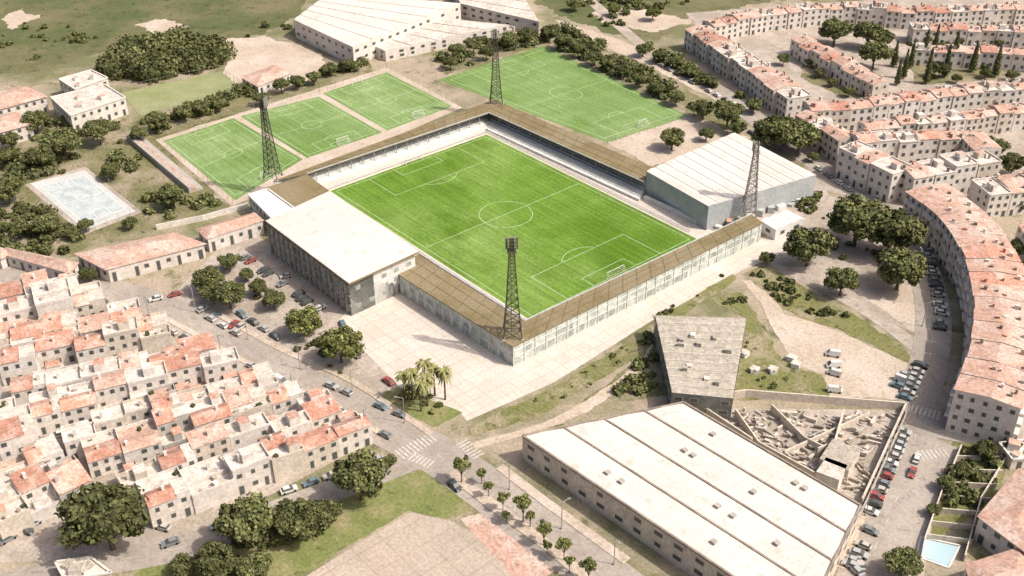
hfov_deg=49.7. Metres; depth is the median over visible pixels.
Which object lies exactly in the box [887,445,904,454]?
parked car
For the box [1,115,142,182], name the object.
shrubs
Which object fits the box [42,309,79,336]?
row house
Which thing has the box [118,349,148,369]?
row house
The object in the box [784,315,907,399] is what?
sandy lot
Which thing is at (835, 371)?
parked van
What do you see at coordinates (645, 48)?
tree
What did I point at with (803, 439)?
ruined walls
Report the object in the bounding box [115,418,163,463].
row house
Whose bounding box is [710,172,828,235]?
plaza
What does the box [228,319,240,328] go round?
parked car
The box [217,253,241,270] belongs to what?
tree
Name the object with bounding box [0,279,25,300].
row house
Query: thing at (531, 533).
pavement
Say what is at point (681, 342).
rooftop units
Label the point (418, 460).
zebra crossing
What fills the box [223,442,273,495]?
row house
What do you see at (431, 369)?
palm tree
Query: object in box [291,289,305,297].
parked car
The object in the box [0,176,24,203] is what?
tree
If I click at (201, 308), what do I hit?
parked car
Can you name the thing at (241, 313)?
parked car
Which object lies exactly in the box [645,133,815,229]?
sports hall
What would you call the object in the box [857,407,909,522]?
boundary wall
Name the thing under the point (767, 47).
quarter paving
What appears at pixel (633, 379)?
shrubs
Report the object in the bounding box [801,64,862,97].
garden
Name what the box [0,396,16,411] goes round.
row house
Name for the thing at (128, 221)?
tree
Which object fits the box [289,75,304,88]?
tree
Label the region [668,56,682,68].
tree
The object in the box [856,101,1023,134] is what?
terraced houses
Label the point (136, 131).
tree
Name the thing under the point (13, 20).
bare ground
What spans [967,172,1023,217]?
terraced houses
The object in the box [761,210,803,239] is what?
entrance pavilion
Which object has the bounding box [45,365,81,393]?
row house
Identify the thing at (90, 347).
row house
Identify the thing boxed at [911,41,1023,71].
terraced houses
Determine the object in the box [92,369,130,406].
row house
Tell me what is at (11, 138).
tree
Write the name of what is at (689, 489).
factory hall
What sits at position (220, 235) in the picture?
clubhouse
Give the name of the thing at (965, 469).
tree
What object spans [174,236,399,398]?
car park
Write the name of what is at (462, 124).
covered stand
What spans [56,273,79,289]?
row house
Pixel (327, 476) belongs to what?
parked car
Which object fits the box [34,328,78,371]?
row house
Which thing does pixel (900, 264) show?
tree
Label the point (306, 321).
tree
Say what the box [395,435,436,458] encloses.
zebra crossing
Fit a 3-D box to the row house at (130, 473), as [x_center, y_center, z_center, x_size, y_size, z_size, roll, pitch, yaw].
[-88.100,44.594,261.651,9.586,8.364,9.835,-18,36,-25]
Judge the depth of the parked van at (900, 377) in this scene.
295.71 m
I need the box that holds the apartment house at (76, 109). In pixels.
[50,84,128,131]
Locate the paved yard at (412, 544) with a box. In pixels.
[307,512,511,575]
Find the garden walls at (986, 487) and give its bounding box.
[917,438,1017,575]
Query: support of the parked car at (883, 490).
on the crescent road at (893, 520)
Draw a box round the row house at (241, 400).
[221,382,273,420]
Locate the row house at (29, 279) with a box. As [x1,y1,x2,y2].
[20,268,48,298]
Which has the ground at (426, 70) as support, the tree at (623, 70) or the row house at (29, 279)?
the row house at (29, 279)
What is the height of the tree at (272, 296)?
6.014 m
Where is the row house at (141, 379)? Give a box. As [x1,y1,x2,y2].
[124,360,168,398]
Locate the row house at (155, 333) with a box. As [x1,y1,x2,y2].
[137,311,172,354]
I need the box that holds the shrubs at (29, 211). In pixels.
[0,201,86,255]
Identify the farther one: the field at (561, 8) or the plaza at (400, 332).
the field at (561, 8)
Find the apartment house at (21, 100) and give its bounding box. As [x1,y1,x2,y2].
[0,86,49,114]
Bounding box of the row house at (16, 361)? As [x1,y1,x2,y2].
[0,344,38,385]
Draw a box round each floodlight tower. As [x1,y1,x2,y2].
[259,96,283,181]
[489,29,503,104]
[502,237,523,341]
[740,140,760,217]
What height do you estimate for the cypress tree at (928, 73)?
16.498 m
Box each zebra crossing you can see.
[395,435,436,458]
[409,453,434,467]
[456,439,483,458]
[910,404,940,419]
[917,447,949,459]
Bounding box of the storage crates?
[741,348,801,374]
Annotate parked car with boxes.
[0,535,17,544]
[23,527,34,535]
[34,520,42,525]
[50,430,61,437]
[148,294,162,301]
[154,522,171,531]
[160,536,180,548]
[168,290,181,297]
[170,327,178,335]
[196,305,209,312]
[204,314,216,321]
[210,311,221,316]
[216,321,227,328]
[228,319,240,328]
[229,329,241,336]
[232,322,246,329]
[235,309,247,318]
[241,254,251,260]
[244,257,256,263]
[245,361,255,367]
[246,317,259,325]
[257,266,270,273]
[257,324,269,332]
[262,269,274,276]
[268,331,281,340]
[276,279,288,286]
[279,272,291,278]
[279,484,297,494]
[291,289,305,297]
[295,294,308,301]
[300,297,313,305]
[302,476,319,487]
[315,305,324,310]
[322,470,332,480]
[323,380,338,389]
[339,319,346,327]
[339,387,353,395]
[373,401,388,410]
[377,429,392,438]
[382,376,395,385]
[391,409,406,418]
[447,479,462,491]
[814,165,822,170]
[823,172,833,177]
[834,179,843,184]
[841,558,857,567]
[843,185,852,190]
[846,554,864,563]
[848,547,869,559]
[849,565,865,575]
[854,539,872,550]
[856,556,865,570]
[861,505,879,516]
[861,524,879,536]
[863,498,883,508]
[867,490,885,501]
[870,484,887,494]
[872,477,891,488]
[876,470,893,480]
[878,463,896,474]
[881,457,898,467]
[884,450,901,460]
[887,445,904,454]
[890,381,906,388]
[890,439,906,447]
[893,433,908,441]
[895,426,911,435]
[897,392,912,400]
[898,370,912,376]
[900,387,915,395]
[903,381,918,390]
[907,466,917,478]
[908,376,920,385]
[909,371,923,380]
[910,366,925,374]
[912,360,929,369]
[912,453,921,464]
[920,248,932,252]
[921,252,934,258]
[925,261,937,266]
[927,265,938,270]
[927,269,940,275]
[928,274,941,278]
[929,276,942,282]
[929,281,943,287]
[931,287,944,292]
[931,291,945,297]
[932,324,947,331]
[933,300,948,306]
[934,306,948,311]
[934,308,949,316]
[934,318,947,325]
[1011,78,1020,81]
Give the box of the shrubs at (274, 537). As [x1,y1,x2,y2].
[227,498,331,575]
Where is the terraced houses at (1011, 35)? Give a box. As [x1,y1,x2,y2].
[907,20,1023,47]
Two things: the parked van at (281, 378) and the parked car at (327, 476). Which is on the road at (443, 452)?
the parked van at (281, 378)
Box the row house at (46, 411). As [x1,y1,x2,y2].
[29,383,64,435]
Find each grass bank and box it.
[582,314,665,403]
[711,292,829,400]
[747,267,909,362]
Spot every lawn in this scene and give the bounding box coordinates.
[133,469,474,575]
[382,387,461,427]
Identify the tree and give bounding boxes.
[0,131,20,147]
[0,147,18,165]
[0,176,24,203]
[4,218,31,239]
[19,110,50,133]
[22,146,56,165]
[30,214,61,232]
[37,126,82,159]
[53,481,150,550]
[64,225,79,237]
[76,218,93,232]
[77,267,98,281]
[82,118,113,144]
[100,162,122,179]
[120,216,137,228]
[129,125,148,139]
[144,111,169,128]
[154,183,183,209]
[168,552,195,575]
[175,104,192,120]
[191,265,225,290]
[191,539,239,575]
[192,100,209,113]
[198,280,220,303]
[210,98,226,111]
[211,280,245,308]
[211,491,278,548]
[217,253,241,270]
[234,550,273,575]
[238,267,253,280]
[247,279,267,294]
[251,92,268,101]
[260,288,285,309]
[272,77,290,92]
[272,497,318,541]
[283,305,322,335]
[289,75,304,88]
[305,71,321,84]
[314,498,343,528]
[315,325,364,362]
[320,62,337,75]
[329,448,390,500]
[339,59,354,71]
[382,453,397,466]
[394,370,406,394]
[403,368,418,399]
[411,379,426,411]
[414,358,432,386]
[417,372,435,406]
[425,362,437,395]
[435,365,453,399]
[442,56,458,69]
[448,43,466,55]
[453,454,471,481]
[463,36,482,51]
[476,468,485,483]
[478,45,494,59]
[483,481,493,495]
[497,492,510,509]
[500,33,519,48]
[501,510,510,524]
[512,493,531,521]
[516,27,534,41]
[524,510,534,526]
[535,519,552,543]
[540,25,557,40]
[542,539,551,554]
[553,31,573,45]
[554,536,572,559]
[564,556,575,572]
[566,0,584,10]
[569,41,586,57]
[578,556,596,575]
[585,51,602,65]
[599,54,615,67]
[607,4,619,13]
[616,64,630,77]
[632,73,649,87]
[635,43,650,56]
[645,5,661,20]
[646,80,665,93]
[652,50,667,62]
[660,127,685,149]
[666,90,684,105]
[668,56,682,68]
[686,66,698,78]
[690,99,714,118]
[698,128,714,140]
[705,76,717,87]
[714,99,744,129]
[727,121,747,133]
[745,98,763,112]
[750,113,795,151]
[758,251,775,264]
[776,54,790,64]
[780,115,803,143]
[782,119,822,155]
[782,225,838,266]
[804,59,812,65]
[806,152,819,161]
[814,67,825,77]
[818,17,856,46]
[823,266,860,295]
[826,193,894,246]
[827,78,837,84]
[843,86,855,96]
[852,21,885,41]
[858,40,895,69]
[867,207,928,251]
[873,28,895,43]
[874,246,927,290]
[882,546,923,575]
[890,40,898,66]
[894,58,901,84]
[901,49,909,78]
[909,37,916,68]
[922,47,934,83]
[924,29,930,47]
[926,503,942,515]
[932,24,939,44]
[932,61,951,77]
[935,475,958,489]
[940,43,951,76]
[951,73,962,83]
[953,29,960,49]
[954,461,973,477]
[967,40,979,71]
[974,439,998,460]
[979,68,992,78]
[989,135,1011,153]
[992,44,1002,76]
[994,39,1004,46]
[999,151,1023,173]
[1003,437,1023,446]
[1005,69,1020,81]
[1010,238,1023,254]
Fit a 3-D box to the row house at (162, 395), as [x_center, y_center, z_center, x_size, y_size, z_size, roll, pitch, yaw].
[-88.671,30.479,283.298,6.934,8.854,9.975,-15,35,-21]
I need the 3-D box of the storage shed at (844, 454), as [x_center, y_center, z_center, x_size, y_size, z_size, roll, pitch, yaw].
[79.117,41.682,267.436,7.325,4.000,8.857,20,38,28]
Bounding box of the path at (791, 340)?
[742,280,848,371]
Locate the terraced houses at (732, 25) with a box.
[702,0,1023,38]
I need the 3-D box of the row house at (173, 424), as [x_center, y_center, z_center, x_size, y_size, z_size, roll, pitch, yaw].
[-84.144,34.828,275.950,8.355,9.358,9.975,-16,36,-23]
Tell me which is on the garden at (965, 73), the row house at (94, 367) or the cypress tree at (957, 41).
the cypress tree at (957, 41)
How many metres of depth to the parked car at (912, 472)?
264.96 m
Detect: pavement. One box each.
[167,316,393,439]
[218,314,432,434]
[446,470,590,575]
[496,464,630,563]
[837,417,901,568]
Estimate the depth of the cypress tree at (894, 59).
484.71 m
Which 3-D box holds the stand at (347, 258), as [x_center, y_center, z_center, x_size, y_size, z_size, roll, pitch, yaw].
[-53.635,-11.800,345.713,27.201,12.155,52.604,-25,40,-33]
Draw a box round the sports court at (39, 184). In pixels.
[30,170,135,228]
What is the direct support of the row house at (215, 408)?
on the ground at (426, 70)
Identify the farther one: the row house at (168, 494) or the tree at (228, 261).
the tree at (228, 261)
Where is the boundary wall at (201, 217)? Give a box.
[156,203,247,229]
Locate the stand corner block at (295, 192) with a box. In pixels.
[266,175,328,206]
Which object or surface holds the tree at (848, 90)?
on the garden at (811, 76)
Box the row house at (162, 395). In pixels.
[146,383,179,408]
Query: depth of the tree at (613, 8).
543.68 m
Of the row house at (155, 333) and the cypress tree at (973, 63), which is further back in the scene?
the cypress tree at (973, 63)
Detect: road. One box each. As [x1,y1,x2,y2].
[0,266,643,575]
[644,55,951,575]
[913,410,1023,443]
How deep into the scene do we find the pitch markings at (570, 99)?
462.27 m
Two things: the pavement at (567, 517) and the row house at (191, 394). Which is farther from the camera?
the row house at (191, 394)
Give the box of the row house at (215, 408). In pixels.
[185,391,232,428]
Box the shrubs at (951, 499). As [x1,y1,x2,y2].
[939,443,1005,508]
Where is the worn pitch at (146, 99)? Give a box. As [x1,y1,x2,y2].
[122,72,236,115]
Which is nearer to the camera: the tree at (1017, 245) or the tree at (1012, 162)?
the tree at (1017, 245)
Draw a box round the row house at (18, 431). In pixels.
[0,403,38,460]
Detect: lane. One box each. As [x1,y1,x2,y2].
[584,0,654,55]
[894,440,958,575]
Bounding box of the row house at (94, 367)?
[79,355,120,381]
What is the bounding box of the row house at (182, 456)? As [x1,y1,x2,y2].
[153,442,196,470]
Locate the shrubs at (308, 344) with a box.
[253,277,342,373]
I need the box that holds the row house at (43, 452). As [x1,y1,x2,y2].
[21,434,64,466]
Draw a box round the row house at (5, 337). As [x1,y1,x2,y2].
[0,321,10,348]
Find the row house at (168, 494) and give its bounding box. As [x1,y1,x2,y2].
[135,466,194,528]
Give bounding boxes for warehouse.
[294,0,460,60]
[376,18,508,60]
[453,0,538,33]
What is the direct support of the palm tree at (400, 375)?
on the ground at (426, 70)
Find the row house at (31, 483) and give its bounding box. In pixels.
[9,462,59,522]
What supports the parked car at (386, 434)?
on the road at (443, 452)
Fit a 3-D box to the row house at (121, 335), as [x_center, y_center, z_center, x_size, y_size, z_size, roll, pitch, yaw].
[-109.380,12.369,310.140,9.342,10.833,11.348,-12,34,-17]
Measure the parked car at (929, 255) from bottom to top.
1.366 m
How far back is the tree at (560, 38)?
503.04 m
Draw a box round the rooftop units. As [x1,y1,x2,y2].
[677,332,731,385]
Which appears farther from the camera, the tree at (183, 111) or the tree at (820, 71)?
the tree at (820, 71)
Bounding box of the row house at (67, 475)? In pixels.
[41,454,91,501]
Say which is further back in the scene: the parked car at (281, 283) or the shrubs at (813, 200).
the shrubs at (813, 200)
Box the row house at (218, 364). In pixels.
[200,346,240,383]
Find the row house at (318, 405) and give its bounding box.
[296,387,341,426]
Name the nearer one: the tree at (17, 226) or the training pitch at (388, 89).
the tree at (17, 226)
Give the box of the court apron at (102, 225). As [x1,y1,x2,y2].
[25,167,141,234]
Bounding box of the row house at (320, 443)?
[298,423,340,469]
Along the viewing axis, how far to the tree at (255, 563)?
235.62 m
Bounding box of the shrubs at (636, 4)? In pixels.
[581,0,689,26]
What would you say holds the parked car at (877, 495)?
on the crescent road at (893, 520)
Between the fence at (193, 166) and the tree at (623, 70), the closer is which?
the fence at (193, 166)
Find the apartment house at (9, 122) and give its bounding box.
[0,112,33,147]
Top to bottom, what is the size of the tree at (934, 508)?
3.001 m
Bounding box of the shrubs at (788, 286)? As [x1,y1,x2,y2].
[750,269,850,317]
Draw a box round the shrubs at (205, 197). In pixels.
[139,190,221,219]
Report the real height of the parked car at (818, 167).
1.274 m
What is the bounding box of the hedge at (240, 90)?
[140,56,369,134]
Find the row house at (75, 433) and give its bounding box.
[60,418,96,458]
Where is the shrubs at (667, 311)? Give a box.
[656,273,724,315]
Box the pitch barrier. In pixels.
[327,130,689,319]
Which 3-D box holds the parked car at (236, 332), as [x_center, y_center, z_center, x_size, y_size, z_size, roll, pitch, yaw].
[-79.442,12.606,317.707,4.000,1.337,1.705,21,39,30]
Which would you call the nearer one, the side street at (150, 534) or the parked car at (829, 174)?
the side street at (150, 534)
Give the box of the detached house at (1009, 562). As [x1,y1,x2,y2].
[963,548,1023,575]
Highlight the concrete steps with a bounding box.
[126,134,203,192]
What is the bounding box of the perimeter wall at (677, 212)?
[643,195,708,226]
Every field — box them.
[0,0,305,73]
[534,0,854,39]
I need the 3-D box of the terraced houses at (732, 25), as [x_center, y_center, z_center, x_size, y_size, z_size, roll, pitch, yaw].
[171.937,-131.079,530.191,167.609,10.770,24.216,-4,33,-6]
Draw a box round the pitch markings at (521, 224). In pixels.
[338,137,688,315]
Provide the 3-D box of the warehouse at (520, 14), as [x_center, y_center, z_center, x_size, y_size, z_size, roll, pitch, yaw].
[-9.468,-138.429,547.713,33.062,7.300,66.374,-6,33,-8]
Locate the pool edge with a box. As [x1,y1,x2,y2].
[917,536,960,568]
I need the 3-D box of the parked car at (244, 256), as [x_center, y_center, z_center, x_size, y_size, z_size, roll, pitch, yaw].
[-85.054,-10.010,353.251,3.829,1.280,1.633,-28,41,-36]
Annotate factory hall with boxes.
[522,401,861,575]
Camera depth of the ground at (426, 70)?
324.21 m
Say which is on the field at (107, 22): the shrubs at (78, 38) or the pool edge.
the shrubs at (78, 38)
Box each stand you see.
[265,191,418,315]
[273,100,493,184]
[398,253,523,365]
[487,99,651,200]
[513,214,762,365]
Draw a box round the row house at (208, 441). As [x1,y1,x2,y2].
[185,420,231,462]
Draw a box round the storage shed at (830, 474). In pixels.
[815,457,846,489]
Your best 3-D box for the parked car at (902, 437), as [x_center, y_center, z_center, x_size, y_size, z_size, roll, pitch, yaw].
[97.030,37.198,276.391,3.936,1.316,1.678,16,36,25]
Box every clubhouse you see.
[73,232,205,281]
[197,212,263,251]
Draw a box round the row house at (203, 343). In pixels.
[176,332,215,354]
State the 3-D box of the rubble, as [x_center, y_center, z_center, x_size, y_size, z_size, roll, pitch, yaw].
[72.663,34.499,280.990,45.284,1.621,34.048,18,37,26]
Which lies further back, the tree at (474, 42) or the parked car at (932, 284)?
the tree at (474, 42)
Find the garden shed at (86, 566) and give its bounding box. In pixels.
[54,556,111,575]
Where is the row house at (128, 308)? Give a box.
[107,297,142,327]
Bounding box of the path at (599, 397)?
[471,344,652,447]
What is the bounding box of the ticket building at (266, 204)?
[248,188,293,228]
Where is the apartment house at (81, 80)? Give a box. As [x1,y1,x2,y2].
[58,69,108,93]
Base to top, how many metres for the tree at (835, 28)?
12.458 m
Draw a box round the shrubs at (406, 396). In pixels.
[398,383,442,414]
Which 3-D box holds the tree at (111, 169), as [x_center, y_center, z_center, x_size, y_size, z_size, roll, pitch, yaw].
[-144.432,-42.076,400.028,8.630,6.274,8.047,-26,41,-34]
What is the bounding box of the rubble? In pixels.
[731,407,901,491]
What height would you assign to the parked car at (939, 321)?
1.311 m
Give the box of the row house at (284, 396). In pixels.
[266,380,303,415]
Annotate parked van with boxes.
[275,373,286,383]
[825,348,840,357]
[825,360,841,368]
[826,367,842,376]
[827,384,842,393]
[894,372,909,382]
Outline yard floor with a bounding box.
[725,408,896,502]
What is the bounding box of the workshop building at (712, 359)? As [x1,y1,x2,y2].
[654,315,745,419]
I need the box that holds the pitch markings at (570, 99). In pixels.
[451,50,677,137]
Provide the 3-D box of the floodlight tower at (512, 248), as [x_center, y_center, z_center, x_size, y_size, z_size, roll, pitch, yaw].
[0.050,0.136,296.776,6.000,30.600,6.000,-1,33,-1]
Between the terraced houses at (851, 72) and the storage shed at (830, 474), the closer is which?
the storage shed at (830, 474)
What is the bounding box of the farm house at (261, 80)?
[241,65,290,92]
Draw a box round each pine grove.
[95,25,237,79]
[95,28,229,83]
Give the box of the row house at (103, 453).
[80,427,125,477]
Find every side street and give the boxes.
[0,390,166,542]
[0,444,433,575]
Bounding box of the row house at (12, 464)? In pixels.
[0,454,28,484]
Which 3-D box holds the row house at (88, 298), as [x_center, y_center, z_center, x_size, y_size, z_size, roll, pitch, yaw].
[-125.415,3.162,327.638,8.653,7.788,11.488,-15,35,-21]
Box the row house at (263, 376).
[237,361,278,391]
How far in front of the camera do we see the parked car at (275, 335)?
315.46 m
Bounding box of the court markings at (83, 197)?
[41,175,125,219]
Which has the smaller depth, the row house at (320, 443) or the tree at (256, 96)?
the row house at (320, 443)
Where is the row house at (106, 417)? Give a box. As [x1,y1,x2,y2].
[90,402,127,432]
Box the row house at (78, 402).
[58,380,98,424]
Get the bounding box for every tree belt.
[432,29,550,65]
[549,21,694,108]
[640,40,745,98]
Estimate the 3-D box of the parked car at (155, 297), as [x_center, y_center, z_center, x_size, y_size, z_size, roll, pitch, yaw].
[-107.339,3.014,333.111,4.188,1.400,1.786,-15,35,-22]
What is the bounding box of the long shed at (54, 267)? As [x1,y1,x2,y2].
[4,248,78,277]
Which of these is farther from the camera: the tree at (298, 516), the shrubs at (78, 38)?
the shrubs at (78, 38)
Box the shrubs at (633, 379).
[611,330,658,396]
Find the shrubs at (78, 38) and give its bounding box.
[0,22,97,60]
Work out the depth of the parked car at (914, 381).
295.00 m
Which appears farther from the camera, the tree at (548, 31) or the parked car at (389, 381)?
the tree at (548, 31)
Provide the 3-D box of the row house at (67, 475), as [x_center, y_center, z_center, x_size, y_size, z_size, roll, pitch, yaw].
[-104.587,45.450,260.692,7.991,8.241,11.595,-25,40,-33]
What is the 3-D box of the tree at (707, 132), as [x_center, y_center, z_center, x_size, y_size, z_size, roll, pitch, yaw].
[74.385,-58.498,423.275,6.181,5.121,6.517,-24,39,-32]
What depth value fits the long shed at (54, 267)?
344.99 m
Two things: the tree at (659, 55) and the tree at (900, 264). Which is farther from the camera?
the tree at (659, 55)
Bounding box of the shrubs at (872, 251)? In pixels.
[822,217,882,260]
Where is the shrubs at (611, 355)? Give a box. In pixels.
[533,338,644,401]
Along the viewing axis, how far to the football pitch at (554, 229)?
372.65 m
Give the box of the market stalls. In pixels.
[714,196,805,228]
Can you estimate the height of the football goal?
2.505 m
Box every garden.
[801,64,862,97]
[911,66,1018,84]
[930,441,1006,534]
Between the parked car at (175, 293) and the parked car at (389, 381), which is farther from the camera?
the parked car at (175, 293)
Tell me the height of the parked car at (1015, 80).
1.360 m
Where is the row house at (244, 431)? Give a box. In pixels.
[224,411,271,451]
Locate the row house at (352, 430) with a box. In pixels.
[328,409,372,455]
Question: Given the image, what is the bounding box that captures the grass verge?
[470,274,735,435]
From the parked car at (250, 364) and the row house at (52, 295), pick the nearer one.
the parked car at (250, 364)
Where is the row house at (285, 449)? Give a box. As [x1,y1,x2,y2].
[257,426,306,482]
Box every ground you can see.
[0,0,1023,575]
[1,9,40,29]
[135,19,186,32]
[223,35,324,91]
[461,514,554,575]
[556,20,718,100]
[592,8,692,31]
[608,117,749,165]
[776,196,913,331]
[851,278,914,330]
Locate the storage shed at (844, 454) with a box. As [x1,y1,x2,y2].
[818,439,860,480]
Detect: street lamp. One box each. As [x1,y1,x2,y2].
[394,396,405,422]
[500,460,509,489]
[560,497,570,528]
[613,538,619,564]
[864,488,881,515]
[904,395,917,424]
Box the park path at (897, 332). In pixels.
[769,257,913,350]
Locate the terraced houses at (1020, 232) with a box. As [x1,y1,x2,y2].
[1015,223,1023,260]
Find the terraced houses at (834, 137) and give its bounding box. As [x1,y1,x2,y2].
[795,110,852,163]
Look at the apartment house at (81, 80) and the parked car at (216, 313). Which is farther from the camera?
the apartment house at (81, 80)
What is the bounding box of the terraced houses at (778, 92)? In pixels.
[684,25,811,117]
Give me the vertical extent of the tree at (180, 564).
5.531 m
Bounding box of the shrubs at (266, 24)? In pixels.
[245,20,291,37]
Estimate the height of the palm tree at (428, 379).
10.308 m
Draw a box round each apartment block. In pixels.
[835,140,913,202]
[850,126,1002,162]
[899,149,1002,202]
[903,183,1023,445]
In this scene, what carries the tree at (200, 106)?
on the scrub at (148, 175)
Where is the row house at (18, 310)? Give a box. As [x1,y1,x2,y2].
[0,295,38,324]
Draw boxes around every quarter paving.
[0,281,348,561]
[686,0,1023,208]
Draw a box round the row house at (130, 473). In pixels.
[114,458,161,492]
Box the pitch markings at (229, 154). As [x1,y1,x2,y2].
[170,121,296,195]
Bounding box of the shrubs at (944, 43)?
[906,37,989,78]
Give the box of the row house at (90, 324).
[77,311,109,335]
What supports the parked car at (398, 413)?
on the road at (443, 452)
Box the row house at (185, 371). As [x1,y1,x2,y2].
[163,350,206,391]
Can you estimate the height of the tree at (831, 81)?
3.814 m
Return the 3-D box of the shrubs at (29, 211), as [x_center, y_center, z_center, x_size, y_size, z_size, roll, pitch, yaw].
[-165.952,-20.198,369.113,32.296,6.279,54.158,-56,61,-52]
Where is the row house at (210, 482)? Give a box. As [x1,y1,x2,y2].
[180,455,236,513]
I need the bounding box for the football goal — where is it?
[607,265,626,278]
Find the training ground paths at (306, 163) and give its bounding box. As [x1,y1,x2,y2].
[156,68,461,205]
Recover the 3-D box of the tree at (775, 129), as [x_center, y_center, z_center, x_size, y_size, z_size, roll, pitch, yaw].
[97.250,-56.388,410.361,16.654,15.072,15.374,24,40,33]
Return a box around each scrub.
[0,63,374,257]
[438,33,750,132]
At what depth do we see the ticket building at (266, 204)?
371.44 m
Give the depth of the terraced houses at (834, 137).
410.02 m
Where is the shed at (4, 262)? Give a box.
[0,247,8,268]
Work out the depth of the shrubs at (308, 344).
311.60 m
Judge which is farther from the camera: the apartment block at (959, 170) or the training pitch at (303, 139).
the training pitch at (303, 139)
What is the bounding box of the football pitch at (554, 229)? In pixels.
[331,134,695,317]
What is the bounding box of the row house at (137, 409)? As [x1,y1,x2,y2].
[122,395,152,423]
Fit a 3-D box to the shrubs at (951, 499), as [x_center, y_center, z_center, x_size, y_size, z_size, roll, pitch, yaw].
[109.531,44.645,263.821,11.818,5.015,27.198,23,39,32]
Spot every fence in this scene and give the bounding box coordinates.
[23,159,141,230]
[120,65,240,112]
[158,63,458,133]
[158,135,232,200]
[449,38,693,144]
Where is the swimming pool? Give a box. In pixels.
[918,538,957,565]
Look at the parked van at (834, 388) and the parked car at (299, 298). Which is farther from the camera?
the parked car at (299, 298)
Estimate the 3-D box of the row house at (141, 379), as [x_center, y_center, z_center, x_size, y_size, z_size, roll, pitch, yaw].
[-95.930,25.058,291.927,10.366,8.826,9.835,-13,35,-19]
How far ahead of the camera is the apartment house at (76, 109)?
445.04 m
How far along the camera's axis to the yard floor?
279.71 m
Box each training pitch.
[164,118,301,199]
[241,97,381,157]
[323,72,451,129]
[439,46,687,141]
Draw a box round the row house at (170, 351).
[148,345,179,365]
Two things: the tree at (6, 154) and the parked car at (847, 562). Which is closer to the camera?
the parked car at (847, 562)
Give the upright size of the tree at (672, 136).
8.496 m
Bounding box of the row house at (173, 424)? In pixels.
[151,402,193,449]
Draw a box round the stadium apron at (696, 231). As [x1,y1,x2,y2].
[321,131,711,318]
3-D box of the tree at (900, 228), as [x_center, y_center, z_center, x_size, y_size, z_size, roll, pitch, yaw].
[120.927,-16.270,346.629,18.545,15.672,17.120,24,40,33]
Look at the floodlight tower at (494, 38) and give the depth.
436.12 m
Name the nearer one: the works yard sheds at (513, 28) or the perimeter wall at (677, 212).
the perimeter wall at (677, 212)
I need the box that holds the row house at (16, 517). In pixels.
[0,481,35,540]
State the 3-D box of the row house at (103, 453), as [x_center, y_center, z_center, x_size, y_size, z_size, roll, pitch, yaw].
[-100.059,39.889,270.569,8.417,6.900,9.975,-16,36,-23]
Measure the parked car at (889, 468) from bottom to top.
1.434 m
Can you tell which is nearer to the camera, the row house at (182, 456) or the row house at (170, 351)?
the row house at (182, 456)
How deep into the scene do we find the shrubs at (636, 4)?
554.93 m
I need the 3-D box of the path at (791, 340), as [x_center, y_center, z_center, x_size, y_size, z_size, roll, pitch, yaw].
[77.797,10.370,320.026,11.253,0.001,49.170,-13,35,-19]
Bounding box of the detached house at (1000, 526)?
[973,468,1023,554]
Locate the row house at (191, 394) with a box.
[176,385,209,403]
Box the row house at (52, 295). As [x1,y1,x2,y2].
[31,277,74,318]
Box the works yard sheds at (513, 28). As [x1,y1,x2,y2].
[431,24,519,51]
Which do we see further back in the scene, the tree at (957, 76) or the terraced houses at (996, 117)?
the tree at (957, 76)
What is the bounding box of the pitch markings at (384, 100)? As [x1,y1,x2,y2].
[328,75,445,127]
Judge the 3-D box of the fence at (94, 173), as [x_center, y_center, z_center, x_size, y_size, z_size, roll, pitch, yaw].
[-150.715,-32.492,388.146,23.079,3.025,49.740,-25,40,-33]
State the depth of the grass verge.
297.83 m
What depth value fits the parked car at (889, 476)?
264.18 m
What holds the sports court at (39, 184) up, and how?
on the court apron at (102, 225)
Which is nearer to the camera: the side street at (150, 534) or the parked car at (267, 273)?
the side street at (150, 534)
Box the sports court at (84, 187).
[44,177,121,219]
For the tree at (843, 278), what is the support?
on the park ground at (861, 261)
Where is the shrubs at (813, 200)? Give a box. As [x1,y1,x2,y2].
[795,190,822,213]
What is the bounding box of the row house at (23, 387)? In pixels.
[10,369,46,405]
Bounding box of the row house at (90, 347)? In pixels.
[74,332,108,363]
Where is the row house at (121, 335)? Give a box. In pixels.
[101,315,142,356]
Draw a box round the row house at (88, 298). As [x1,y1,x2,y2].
[70,280,107,317]
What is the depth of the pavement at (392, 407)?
302.03 m
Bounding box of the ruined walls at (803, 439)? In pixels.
[706,389,906,503]
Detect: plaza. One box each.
[340,229,808,420]
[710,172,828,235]
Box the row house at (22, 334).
[9,319,44,347]
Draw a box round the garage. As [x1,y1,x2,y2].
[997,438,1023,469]
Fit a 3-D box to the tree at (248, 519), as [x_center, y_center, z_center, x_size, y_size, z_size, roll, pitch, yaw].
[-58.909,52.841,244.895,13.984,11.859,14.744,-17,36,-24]
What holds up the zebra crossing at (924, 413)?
on the crescent road at (893, 520)
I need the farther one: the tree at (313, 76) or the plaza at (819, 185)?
the tree at (313, 76)
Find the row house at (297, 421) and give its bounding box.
[266,408,312,434]
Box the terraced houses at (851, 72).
[789,33,888,96]
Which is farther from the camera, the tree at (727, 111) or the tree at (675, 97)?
the tree at (675, 97)
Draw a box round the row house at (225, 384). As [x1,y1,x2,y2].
[205,376,242,396]
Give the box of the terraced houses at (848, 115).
[801,77,1023,130]
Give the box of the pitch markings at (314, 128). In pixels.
[247,99,374,154]

